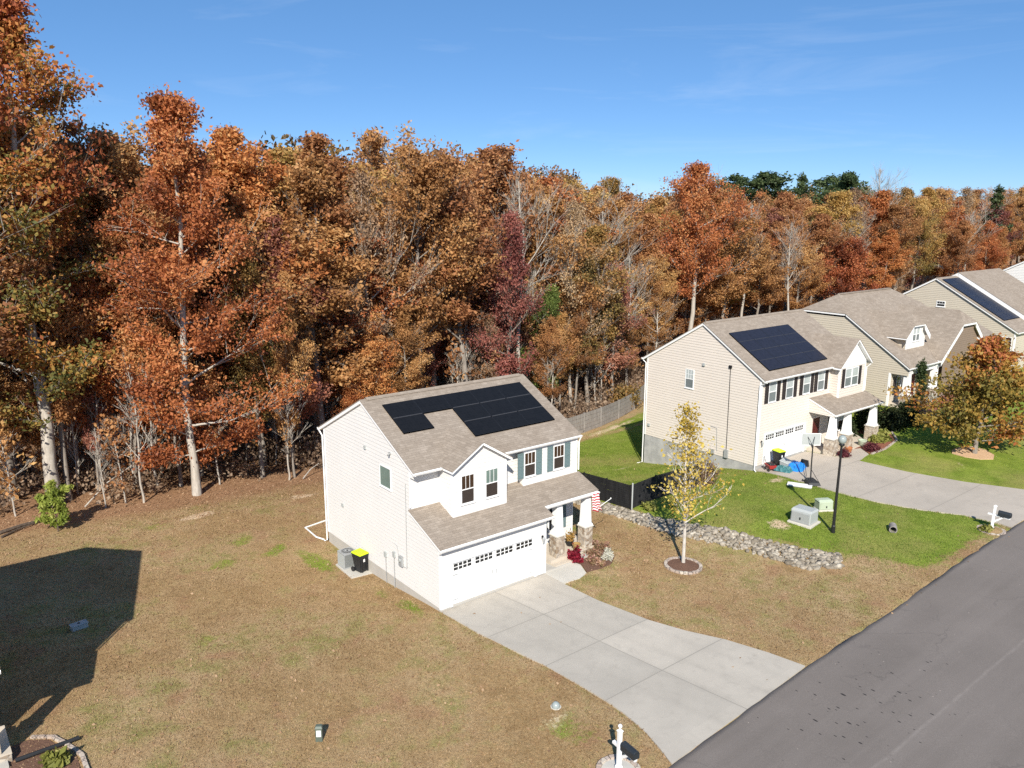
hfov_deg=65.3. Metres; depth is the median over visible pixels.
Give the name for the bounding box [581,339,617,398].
half bare tree
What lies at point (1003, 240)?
oak tree
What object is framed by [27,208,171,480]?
oak tree
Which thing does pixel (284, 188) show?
hickory tree
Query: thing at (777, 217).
gum tree
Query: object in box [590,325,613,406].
sapling
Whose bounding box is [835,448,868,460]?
path
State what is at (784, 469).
tarp
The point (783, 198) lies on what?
oak tree
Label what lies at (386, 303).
oak tree
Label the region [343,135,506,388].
hickory tree
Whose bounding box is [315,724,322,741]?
cable pedestal
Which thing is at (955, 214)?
oak tree
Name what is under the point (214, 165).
hickory tree
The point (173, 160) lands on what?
oak tree
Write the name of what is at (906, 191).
oak tree
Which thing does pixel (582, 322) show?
oak tree
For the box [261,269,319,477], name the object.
oak tree
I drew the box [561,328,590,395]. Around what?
sapling
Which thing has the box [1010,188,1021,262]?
oak tree
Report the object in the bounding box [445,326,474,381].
sapling
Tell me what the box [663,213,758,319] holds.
oak tree
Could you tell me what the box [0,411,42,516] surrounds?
sapling
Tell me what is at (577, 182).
oak tree
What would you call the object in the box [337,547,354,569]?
air conditioner
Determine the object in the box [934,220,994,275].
oak tree
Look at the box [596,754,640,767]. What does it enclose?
mailbox ring
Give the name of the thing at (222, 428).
sapling
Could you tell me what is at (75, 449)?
sapling
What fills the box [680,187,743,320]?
oak tree
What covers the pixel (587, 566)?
mulch bed
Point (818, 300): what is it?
oak tree
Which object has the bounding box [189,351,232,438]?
oak tree
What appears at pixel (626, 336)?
hickory tree
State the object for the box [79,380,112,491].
sapling
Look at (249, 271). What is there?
oak tree
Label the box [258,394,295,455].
hickory tree
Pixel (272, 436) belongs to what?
bare tree
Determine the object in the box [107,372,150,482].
sapling
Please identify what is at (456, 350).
sapling
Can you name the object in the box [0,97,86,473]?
oak tree
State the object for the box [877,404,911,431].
holly bush
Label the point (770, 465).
toy wagon
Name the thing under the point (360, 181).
half bare tree
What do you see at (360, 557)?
wheelie bin
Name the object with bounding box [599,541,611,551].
flowering perennial
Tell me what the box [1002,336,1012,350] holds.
window
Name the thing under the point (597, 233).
oak tree
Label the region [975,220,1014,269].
oak tree
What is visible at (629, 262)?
bare tree
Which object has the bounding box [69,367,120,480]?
sapling
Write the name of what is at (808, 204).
oak tree
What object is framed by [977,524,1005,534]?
mailbox ring
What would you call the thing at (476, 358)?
sapling
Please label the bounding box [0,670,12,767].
white house
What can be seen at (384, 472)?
window
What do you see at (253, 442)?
sapling
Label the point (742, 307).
bare tree
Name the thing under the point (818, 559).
stone bank
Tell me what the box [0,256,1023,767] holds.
ground
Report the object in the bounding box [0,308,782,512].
undergrowth
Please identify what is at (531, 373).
sapling
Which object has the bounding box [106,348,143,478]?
sapling
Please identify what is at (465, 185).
hickory tree
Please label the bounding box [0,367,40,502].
oak tree
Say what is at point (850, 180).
pine tree
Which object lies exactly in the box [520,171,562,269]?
oak tree
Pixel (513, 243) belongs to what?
red maple
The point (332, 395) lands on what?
oak tree
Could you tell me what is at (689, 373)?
window
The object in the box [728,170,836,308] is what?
pine tree
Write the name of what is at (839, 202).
oak tree
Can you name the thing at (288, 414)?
sapling
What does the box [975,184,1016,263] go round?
pine tree
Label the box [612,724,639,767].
mailbox
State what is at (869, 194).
hickory tree
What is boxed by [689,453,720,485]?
round shrub
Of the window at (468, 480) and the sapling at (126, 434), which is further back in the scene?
the sapling at (126, 434)
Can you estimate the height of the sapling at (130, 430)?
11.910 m
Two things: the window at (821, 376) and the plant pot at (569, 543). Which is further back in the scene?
the window at (821, 376)
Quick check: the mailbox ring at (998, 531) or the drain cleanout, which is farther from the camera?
the mailbox ring at (998, 531)
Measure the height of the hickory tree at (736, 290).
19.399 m
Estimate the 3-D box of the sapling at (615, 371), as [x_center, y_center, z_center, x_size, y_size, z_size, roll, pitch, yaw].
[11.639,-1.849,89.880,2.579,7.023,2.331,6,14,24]
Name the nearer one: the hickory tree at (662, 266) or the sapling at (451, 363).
the sapling at (451, 363)
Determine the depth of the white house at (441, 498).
39.48 m
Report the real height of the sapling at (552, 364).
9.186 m
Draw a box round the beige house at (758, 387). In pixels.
[637,309,884,471]
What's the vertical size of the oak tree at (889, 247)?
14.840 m
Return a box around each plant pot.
[565,539,573,546]
[572,542,580,550]
[858,439,866,445]
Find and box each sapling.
[0,344,41,473]
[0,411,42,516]
[32,479,74,531]
[53,414,82,494]
[53,416,69,482]
[54,381,86,487]
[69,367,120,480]
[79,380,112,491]
[86,429,118,507]
[89,414,144,502]
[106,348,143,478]
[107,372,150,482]
[109,327,143,488]
[109,372,154,502]
[113,406,139,471]
[123,351,165,485]
[140,420,165,475]
[149,362,202,464]
[187,338,225,467]
[195,386,237,484]
[233,394,257,462]
[266,400,281,464]
[271,376,310,479]
[296,405,311,455]
[315,343,340,421]
[438,321,480,382]
[443,341,461,383]
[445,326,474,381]
[455,328,475,380]
[461,328,492,379]
[480,339,504,378]
[504,327,525,372]
[520,323,539,383]
[535,343,564,404]
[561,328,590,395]
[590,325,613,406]
[592,301,624,398]
[592,357,608,388]
[596,335,608,399]
[606,351,625,380]
[613,302,643,368]
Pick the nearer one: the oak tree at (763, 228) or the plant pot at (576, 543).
the plant pot at (576, 543)
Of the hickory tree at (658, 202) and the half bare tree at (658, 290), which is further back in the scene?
the hickory tree at (658, 202)
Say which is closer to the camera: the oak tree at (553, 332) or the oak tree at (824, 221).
the oak tree at (553, 332)
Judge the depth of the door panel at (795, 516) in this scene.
44.67 m
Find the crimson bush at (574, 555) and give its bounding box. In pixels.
[567,543,584,562]
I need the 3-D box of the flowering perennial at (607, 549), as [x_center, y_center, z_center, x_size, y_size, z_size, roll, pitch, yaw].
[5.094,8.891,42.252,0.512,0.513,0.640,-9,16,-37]
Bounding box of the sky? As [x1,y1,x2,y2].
[1,0,1023,203]
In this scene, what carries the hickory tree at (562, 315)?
on the ground at (920, 450)
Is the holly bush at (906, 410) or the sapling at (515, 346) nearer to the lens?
the holly bush at (906, 410)
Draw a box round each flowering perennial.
[585,554,599,564]
[586,547,602,557]
[592,539,600,550]
[594,558,605,566]
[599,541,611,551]
[601,551,613,561]
[603,547,612,554]
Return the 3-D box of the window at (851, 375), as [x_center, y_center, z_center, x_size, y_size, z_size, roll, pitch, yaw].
[25.387,-0.527,59.671,1.940,1.425,0.075,-9,16,-37]
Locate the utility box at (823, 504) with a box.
[813,497,833,511]
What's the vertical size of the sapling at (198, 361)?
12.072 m
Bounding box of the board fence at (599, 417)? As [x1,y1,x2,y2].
[566,384,645,433]
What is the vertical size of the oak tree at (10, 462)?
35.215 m
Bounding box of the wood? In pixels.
[258,131,901,224]
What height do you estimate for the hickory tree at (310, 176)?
24.533 m
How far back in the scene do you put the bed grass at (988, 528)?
44.12 m
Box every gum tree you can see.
[1,286,86,481]
[189,212,341,468]
[402,229,493,383]
[466,293,536,379]
[662,237,688,344]
[751,206,827,313]
[891,231,941,288]
[971,203,1022,268]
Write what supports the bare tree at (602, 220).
on the ground at (920, 450)
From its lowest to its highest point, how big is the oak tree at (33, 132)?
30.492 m
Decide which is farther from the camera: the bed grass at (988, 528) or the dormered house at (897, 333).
the dormered house at (897, 333)
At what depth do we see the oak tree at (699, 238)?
106.96 m
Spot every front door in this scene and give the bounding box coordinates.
[810,415,820,446]
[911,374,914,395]
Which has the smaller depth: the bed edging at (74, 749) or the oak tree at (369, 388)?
the bed edging at (74, 749)
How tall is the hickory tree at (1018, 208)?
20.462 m
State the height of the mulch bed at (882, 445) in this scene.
0.482 m
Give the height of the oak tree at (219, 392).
26.291 m
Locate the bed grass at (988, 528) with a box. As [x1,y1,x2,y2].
[976,524,994,532]
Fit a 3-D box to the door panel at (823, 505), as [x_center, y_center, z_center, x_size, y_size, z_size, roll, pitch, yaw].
[18.340,7.123,46.562,0.730,0.375,0.032,-2,13,-8]
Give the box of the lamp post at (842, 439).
[831,435,846,532]
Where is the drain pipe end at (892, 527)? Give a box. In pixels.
[888,522,897,532]
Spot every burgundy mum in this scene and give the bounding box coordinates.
[836,448,851,457]
[862,442,881,452]
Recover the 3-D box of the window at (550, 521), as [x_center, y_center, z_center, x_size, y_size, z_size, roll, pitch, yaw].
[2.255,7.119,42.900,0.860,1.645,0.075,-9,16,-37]
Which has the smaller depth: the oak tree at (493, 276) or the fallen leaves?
the fallen leaves
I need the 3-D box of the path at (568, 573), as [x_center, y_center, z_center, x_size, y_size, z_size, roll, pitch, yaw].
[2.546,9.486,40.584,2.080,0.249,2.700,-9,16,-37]
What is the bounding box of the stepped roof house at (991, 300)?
[902,268,1023,370]
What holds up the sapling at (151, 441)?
on the ground at (920, 450)
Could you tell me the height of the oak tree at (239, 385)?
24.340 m
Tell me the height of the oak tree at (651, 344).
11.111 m
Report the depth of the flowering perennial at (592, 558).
41.14 m
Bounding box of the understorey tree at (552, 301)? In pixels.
[520,283,565,398]
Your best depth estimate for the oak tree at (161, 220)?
52.29 m
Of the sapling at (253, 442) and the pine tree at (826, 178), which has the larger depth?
the pine tree at (826, 178)
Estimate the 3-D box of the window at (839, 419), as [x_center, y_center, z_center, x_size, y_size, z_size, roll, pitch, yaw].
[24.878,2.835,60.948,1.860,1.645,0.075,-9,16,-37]
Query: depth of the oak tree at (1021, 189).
182.47 m
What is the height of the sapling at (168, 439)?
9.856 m
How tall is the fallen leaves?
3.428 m
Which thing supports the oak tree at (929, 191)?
on the ground at (920, 450)
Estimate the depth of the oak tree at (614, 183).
124.84 m
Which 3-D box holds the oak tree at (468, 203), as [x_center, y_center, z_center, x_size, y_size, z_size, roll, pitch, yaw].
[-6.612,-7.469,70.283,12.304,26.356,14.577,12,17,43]
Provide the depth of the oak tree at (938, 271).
157.31 m
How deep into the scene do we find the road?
29.92 m
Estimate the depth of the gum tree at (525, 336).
77.43 m
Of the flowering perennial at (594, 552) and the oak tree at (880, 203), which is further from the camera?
the oak tree at (880, 203)
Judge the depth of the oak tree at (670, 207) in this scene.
125.12 m
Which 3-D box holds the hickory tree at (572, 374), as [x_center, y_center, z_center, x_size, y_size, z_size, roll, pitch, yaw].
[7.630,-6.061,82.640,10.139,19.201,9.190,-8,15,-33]
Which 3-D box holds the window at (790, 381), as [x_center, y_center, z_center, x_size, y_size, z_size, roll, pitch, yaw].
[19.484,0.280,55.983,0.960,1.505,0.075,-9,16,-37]
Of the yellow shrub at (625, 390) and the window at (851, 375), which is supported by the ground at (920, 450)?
the yellow shrub at (625, 390)
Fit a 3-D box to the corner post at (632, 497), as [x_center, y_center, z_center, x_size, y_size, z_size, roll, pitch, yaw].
[7.194,6.825,47.773,0.100,1.900,0.095,-9,16,-37]
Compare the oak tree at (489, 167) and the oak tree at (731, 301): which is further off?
the oak tree at (731, 301)
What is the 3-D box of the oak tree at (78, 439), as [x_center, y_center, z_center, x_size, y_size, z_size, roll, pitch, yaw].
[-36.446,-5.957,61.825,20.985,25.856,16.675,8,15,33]
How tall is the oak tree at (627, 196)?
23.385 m
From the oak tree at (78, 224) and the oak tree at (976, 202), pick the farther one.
the oak tree at (976, 202)
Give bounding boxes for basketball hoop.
[801,433,820,485]
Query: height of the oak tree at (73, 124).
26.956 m
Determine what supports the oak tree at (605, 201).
on the ground at (920, 450)
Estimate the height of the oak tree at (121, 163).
26.390 m
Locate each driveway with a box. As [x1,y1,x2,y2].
[442,574,804,764]
[756,451,1023,527]
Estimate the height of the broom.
0.450 m
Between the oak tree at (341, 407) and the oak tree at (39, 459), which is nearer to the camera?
the oak tree at (39, 459)
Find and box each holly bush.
[852,405,885,431]
[852,420,858,436]
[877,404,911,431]
[894,400,925,427]
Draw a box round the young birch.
[647,401,744,562]
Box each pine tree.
[711,173,751,202]
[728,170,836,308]
[792,171,808,298]
[806,175,846,296]
[810,170,875,203]
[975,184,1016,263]
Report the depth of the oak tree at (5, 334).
45.73 m
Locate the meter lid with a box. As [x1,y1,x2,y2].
[69,619,88,631]
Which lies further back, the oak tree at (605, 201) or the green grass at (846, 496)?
the oak tree at (605, 201)
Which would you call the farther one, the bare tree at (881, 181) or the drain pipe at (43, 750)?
the bare tree at (881, 181)
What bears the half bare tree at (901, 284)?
on the ground at (920, 450)
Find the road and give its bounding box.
[669,521,1023,767]
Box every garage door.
[453,538,533,603]
[764,424,803,462]
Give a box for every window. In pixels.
[379,464,391,491]
[460,473,475,505]
[485,467,498,499]
[524,450,535,478]
[547,508,552,532]
[553,444,564,470]
[684,369,693,389]
[767,381,776,403]
[785,377,793,398]
[802,374,810,394]
[816,370,825,391]
[837,415,843,431]
[844,366,858,387]
[894,375,903,394]
[912,327,920,341]
[936,301,945,307]
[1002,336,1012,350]
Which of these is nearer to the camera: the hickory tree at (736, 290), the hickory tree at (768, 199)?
the hickory tree at (736, 290)
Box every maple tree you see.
[813,235,887,298]
[883,333,1023,453]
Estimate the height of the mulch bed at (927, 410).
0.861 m
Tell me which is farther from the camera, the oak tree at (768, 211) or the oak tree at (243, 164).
the oak tree at (768, 211)
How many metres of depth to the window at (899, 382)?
68.86 m
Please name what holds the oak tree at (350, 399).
on the ground at (920, 450)
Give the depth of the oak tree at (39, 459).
52.93 m
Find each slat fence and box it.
[580,472,631,509]
[631,465,698,507]
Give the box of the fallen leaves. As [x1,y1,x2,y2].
[0,446,1009,767]
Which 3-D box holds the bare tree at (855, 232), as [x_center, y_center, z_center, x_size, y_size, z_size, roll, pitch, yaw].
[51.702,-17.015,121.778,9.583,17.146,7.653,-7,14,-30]
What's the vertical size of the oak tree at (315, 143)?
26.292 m
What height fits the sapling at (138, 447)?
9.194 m
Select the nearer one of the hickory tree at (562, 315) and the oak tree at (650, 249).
the hickory tree at (562, 315)
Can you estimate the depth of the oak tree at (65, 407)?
49.96 m
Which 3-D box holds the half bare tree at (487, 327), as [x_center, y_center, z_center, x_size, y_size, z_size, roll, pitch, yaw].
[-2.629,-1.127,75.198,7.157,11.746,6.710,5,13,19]
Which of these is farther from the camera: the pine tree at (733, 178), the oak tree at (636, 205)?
the pine tree at (733, 178)
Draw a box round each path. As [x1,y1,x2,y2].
[545,562,585,583]
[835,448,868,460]
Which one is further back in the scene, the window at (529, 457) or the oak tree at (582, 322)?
the oak tree at (582, 322)
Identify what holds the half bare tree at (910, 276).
on the ground at (920, 450)
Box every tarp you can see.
[773,465,792,472]
[789,460,804,471]
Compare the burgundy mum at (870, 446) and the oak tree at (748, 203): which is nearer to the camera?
the burgundy mum at (870, 446)
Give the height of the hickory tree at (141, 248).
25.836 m
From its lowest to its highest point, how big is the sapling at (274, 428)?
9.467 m
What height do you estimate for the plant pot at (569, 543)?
0.340 m
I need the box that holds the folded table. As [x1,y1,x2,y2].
[787,481,811,488]
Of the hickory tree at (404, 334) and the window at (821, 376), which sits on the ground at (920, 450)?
the hickory tree at (404, 334)
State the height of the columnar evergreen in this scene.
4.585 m
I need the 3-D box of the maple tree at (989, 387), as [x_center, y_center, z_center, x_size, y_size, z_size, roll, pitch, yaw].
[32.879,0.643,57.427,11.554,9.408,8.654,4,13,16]
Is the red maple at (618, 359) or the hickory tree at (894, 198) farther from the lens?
the hickory tree at (894, 198)
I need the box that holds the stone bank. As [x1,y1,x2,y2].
[573,499,844,570]
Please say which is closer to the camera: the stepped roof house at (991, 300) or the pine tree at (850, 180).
the stepped roof house at (991, 300)
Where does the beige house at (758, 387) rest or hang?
on the ground at (920, 450)
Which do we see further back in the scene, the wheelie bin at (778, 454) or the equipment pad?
the wheelie bin at (778, 454)
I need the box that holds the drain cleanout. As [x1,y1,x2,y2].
[551,701,560,709]
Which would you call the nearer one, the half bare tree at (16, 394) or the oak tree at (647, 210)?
the half bare tree at (16, 394)
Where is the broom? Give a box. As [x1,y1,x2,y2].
[801,459,808,476]
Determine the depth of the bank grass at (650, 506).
47.62 m
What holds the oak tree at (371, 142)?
on the ground at (920, 450)
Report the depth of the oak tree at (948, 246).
140.85 m
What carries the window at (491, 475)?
in the white house at (441, 498)
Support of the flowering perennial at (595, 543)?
on the mulch bed at (587, 566)
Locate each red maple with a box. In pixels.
[68,321,117,489]
[400,291,451,388]
[427,293,477,383]
[461,205,551,376]
[595,262,654,394]
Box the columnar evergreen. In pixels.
[912,356,931,407]
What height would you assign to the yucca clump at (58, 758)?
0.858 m
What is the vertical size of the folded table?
0.100 m
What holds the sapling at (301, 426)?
on the ground at (920, 450)
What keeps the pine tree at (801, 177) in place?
on the ground at (920, 450)
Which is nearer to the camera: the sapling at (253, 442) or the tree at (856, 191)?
the sapling at (253, 442)
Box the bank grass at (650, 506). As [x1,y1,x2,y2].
[640,500,657,511]
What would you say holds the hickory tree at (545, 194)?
on the ground at (920, 450)
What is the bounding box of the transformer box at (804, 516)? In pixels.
[787,504,820,529]
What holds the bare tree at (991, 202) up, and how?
on the ground at (920, 450)
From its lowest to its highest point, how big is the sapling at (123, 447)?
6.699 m
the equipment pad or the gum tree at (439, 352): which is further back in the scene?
the gum tree at (439, 352)
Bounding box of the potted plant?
[565,528,575,541]
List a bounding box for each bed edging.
[30,734,89,767]
[871,431,897,454]
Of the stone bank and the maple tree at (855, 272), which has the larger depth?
the maple tree at (855, 272)
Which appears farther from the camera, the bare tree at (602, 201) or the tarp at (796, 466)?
the bare tree at (602, 201)
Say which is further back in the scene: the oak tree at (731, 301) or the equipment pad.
the oak tree at (731, 301)
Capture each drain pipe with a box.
[15,735,79,761]
[305,520,325,539]
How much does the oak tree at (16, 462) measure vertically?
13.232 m
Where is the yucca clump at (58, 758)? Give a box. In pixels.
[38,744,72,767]
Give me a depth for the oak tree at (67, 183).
47.41 m
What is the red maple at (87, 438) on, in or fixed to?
on the ground at (920, 450)
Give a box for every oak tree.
[0,0,145,500]
[0,58,124,253]
[0,80,23,500]
[0,84,38,464]
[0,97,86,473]
[0,113,87,359]
[0,121,112,500]
[0,215,73,375]
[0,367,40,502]
[3,172,130,477]
[14,347,29,476]
[18,396,60,470]
[26,106,139,467]
[27,119,54,145]
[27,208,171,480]
[29,136,143,454]
[51,115,188,442]
[62,167,248,476]
[83,80,322,495]
[85,134,229,450]
[91,136,257,467]
[93,388,165,473]
[139,141,226,367]
[174,189,331,465]
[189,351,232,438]
[200,123,369,458]
[206,242,308,477]
[219,346,277,433]
[257,139,412,435]
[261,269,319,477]
[283,130,406,453]
[292,219,432,390]
[306,338,347,405]
[326,377,362,417]
[334,328,360,410]
[335,120,417,333]
[338,300,404,399]
[339,160,366,404]
[383,141,512,381]
[434,139,584,340]
[466,181,523,365]
[485,174,625,379]
[518,316,581,398]
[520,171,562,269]
[557,221,636,409]
[561,174,656,263]
[564,282,614,414]
[585,190,634,260]
[587,184,613,200]
[596,175,649,208]
[607,191,670,240]
[615,195,679,317]
[617,211,674,347]
[636,203,683,348]
[642,159,764,330]
[644,298,675,351]
[655,195,704,318]
[662,211,717,312]
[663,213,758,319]
[665,210,685,340]
[668,234,724,333]
[679,191,758,321]
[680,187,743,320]
[731,200,768,316]
[734,202,779,315]
[755,202,789,312]
[755,220,819,312]
[758,191,815,306]
[767,212,823,309]
[771,265,786,312]
[772,190,815,308]
[773,239,836,309]
[790,198,816,303]
[792,212,853,304]
[805,189,869,298]
[814,197,823,298]
[817,208,866,301]
[834,217,867,290]
[842,189,904,289]
[864,229,916,288]
[895,187,919,291]
[901,195,948,289]
[903,192,958,287]
[908,186,972,284]
[920,207,953,281]
[927,187,958,278]
[931,186,975,279]
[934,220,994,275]
[936,198,996,276]
[954,194,980,273]
[963,214,1000,267]
[968,187,994,268]
[974,201,988,221]
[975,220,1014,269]
[984,225,1012,269]
[988,187,1017,209]
[1001,203,1023,268]
[1010,185,1023,265]
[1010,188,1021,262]
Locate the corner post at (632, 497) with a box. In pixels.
[631,483,633,508]
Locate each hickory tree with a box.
[94,154,179,445]
[116,316,217,486]
[202,138,244,425]
[207,145,385,455]
[252,162,301,435]
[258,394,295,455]
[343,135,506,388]
[372,303,444,392]
[383,330,433,394]
[402,155,442,379]
[453,184,502,383]
[456,153,496,365]
[498,180,630,364]
[517,169,536,378]
[538,309,582,411]
[557,236,643,398]
[579,194,657,375]
[615,325,647,383]
[631,252,681,381]
[648,194,668,226]
[700,210,782,318]
[712,295,744,319]
[732,234,796,314]
[751,187,789,314]
[795,206,828,304]
[820,190,867,300]
[859,184,902,227]
[868,200,928,278]
[877,188,904,278]
[989,196,1020,236]
[1003,196,1023,263]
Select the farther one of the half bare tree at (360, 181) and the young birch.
the half bare tree at (360, 181)
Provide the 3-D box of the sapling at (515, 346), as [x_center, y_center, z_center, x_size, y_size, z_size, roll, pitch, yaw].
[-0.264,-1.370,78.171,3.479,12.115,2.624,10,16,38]
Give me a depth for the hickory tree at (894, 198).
150.39 m
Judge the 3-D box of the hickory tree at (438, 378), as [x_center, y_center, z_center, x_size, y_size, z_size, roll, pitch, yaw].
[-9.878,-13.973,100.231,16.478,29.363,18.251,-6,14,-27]
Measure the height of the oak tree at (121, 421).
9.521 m
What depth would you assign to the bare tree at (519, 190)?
74.26 m
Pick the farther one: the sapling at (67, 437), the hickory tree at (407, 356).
the hickory tree at (407, 356)
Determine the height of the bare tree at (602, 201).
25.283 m
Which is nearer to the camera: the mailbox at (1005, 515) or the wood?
the mailbox at (1005, 515)
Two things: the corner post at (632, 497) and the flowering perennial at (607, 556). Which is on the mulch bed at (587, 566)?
the flowering perennial at (607, 556)
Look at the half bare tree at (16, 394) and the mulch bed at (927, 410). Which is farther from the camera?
the mulch bed at (927, 410)
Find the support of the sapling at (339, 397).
on the ground at (920, 450)
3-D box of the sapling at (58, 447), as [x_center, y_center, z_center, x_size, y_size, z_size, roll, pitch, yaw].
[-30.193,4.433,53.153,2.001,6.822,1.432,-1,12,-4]
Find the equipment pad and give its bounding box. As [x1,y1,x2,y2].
[336,563,371,578]
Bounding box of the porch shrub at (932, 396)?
[925,393,937,402]
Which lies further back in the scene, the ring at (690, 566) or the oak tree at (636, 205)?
the oak tree at (636, 205)
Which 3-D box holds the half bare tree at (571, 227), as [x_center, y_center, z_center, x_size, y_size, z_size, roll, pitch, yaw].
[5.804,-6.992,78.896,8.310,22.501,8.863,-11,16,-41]
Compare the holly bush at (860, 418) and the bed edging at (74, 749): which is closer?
the bed edging at (74, 749)
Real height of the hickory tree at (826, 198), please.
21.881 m
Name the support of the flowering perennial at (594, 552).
on the mulch bed at (587, 566)
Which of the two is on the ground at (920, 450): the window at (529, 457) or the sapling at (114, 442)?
the sapling at (114, 442)
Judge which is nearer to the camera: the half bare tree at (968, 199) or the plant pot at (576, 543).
the plant pot at (576, 543)
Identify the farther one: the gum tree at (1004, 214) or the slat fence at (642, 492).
the gum tree at (1004, 214)
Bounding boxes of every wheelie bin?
[351,548,368,572]
[770,448,785,464]
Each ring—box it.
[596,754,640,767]
[664,556,702,574]
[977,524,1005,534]
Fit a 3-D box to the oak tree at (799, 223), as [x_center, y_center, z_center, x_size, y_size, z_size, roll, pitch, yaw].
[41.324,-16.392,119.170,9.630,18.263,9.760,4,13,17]
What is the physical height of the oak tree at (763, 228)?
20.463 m
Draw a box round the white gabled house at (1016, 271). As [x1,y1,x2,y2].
[1003,261,1023,282]
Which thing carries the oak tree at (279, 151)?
on the ground at (920, 450)
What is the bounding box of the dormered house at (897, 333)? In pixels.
[802,288,996,407]
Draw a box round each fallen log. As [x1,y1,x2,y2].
[0,520,39,534]
[1,523,34,537]
[84,468,126,506]
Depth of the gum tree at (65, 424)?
53.69 m
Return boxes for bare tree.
[0,345,47,486]
[265,187,291,447]
[318,167,444,395]
[348,183,425,358]
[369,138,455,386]
[448,311,519,381]
[478,167,580,373]
[535,197,622,415]
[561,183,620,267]
[580,176,640,370]
[581,195,661,392]
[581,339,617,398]
[621,250,660,387]
[630,232,690,352]
[637,279,683,350]
[728,199,766,316]
[771,213,819,310]
[833,216,872,263]
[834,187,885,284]
[860,163,916,288]
[878,244,918,292]
[889,204,924,289]
[947,186,989,224]
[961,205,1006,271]
[975,188,1017,217]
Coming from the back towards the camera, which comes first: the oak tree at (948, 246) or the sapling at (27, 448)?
the oak tree at (948, 246)
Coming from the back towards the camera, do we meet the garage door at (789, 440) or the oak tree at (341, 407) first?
the oak tree at (341, 407)
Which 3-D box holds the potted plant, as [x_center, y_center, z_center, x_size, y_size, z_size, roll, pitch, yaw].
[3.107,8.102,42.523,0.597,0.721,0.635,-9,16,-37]
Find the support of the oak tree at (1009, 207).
on the ground at (920, 450)
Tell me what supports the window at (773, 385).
in the beige house at (758, 387)
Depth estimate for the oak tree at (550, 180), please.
83.26 m
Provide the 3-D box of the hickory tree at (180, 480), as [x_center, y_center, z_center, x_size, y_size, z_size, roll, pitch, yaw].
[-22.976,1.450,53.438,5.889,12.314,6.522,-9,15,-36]
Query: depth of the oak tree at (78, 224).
52.60 m
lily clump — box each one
[867,433,885,443]
[877,432,892,441]
[878,428,890,435]
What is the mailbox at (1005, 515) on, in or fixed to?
on the ground at (920, 450)
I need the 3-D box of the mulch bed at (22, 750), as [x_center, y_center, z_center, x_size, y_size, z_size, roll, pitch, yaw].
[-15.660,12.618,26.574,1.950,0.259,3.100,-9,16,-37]
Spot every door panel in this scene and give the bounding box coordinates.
[791,511,809,524]
[820,503,832,509]
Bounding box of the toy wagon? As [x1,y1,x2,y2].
[764,456,776,471]
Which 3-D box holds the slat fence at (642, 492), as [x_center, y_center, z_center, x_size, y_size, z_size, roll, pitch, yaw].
[9.633,6.426,49.875,6.364,2.052,0.122,-10,16,-39]
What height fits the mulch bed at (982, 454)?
0.355 m
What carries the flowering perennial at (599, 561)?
on the mulch bed at (587, 566)
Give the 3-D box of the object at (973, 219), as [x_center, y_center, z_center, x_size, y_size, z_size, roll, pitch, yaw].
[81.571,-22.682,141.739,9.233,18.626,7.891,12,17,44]
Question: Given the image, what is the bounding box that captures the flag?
[592,493,610,511]
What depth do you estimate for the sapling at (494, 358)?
73.34 m
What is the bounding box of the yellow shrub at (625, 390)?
[606,380,645,409]
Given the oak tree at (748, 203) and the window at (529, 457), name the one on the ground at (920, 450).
the oak tree at (748, 203)
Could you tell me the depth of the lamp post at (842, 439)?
43.00 m
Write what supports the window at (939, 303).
in the stepped roof house at (991, 300)
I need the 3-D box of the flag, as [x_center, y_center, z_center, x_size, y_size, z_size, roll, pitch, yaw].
[4.715,6.197,42.252,1.336,1.068,0.220,-8,15,-33]
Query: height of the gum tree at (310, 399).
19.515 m
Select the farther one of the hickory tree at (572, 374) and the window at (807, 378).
the hickory tree at (572, 374)
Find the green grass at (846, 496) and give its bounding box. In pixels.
[577,430,1009,577]
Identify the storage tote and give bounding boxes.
[779,457,791,465]
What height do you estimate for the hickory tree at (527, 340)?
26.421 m
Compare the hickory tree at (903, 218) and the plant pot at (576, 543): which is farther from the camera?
the hickory tree at (903, 218)
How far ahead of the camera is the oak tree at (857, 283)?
131.86 m
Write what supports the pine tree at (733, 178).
on the ground at (920, 450)
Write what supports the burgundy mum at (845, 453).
on the ground at (920, 450)
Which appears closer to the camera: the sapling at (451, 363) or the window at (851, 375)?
the window at (851, 375)
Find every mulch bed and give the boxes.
[8,739,79,767]
[577,543,614,572]
[856,429,893,453]
[919,393,955,416]
[952,446,993,459]
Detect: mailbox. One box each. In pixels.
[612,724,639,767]
[988,505,1011,527]
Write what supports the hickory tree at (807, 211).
on the ground at (920, 450)
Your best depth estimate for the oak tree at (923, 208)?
131.58 m
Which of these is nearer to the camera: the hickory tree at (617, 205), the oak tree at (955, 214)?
the hickory tree at (617, 205)
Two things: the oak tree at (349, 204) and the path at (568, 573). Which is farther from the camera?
the oak tree at (349, 204)
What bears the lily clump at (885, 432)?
on the mulch bed at (882, 445)
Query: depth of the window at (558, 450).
42.03 m
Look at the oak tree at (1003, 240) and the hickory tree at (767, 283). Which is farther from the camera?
the oak tree at (1003, 240)
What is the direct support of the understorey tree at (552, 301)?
on the ground at (920, 450)
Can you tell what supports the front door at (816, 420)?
in the beige house at (758, 387)
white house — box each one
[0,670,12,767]
[317,373,599,611]
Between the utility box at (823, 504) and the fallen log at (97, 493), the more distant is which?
the fallen log at (97, 493)
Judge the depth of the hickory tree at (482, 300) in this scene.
82.78 m

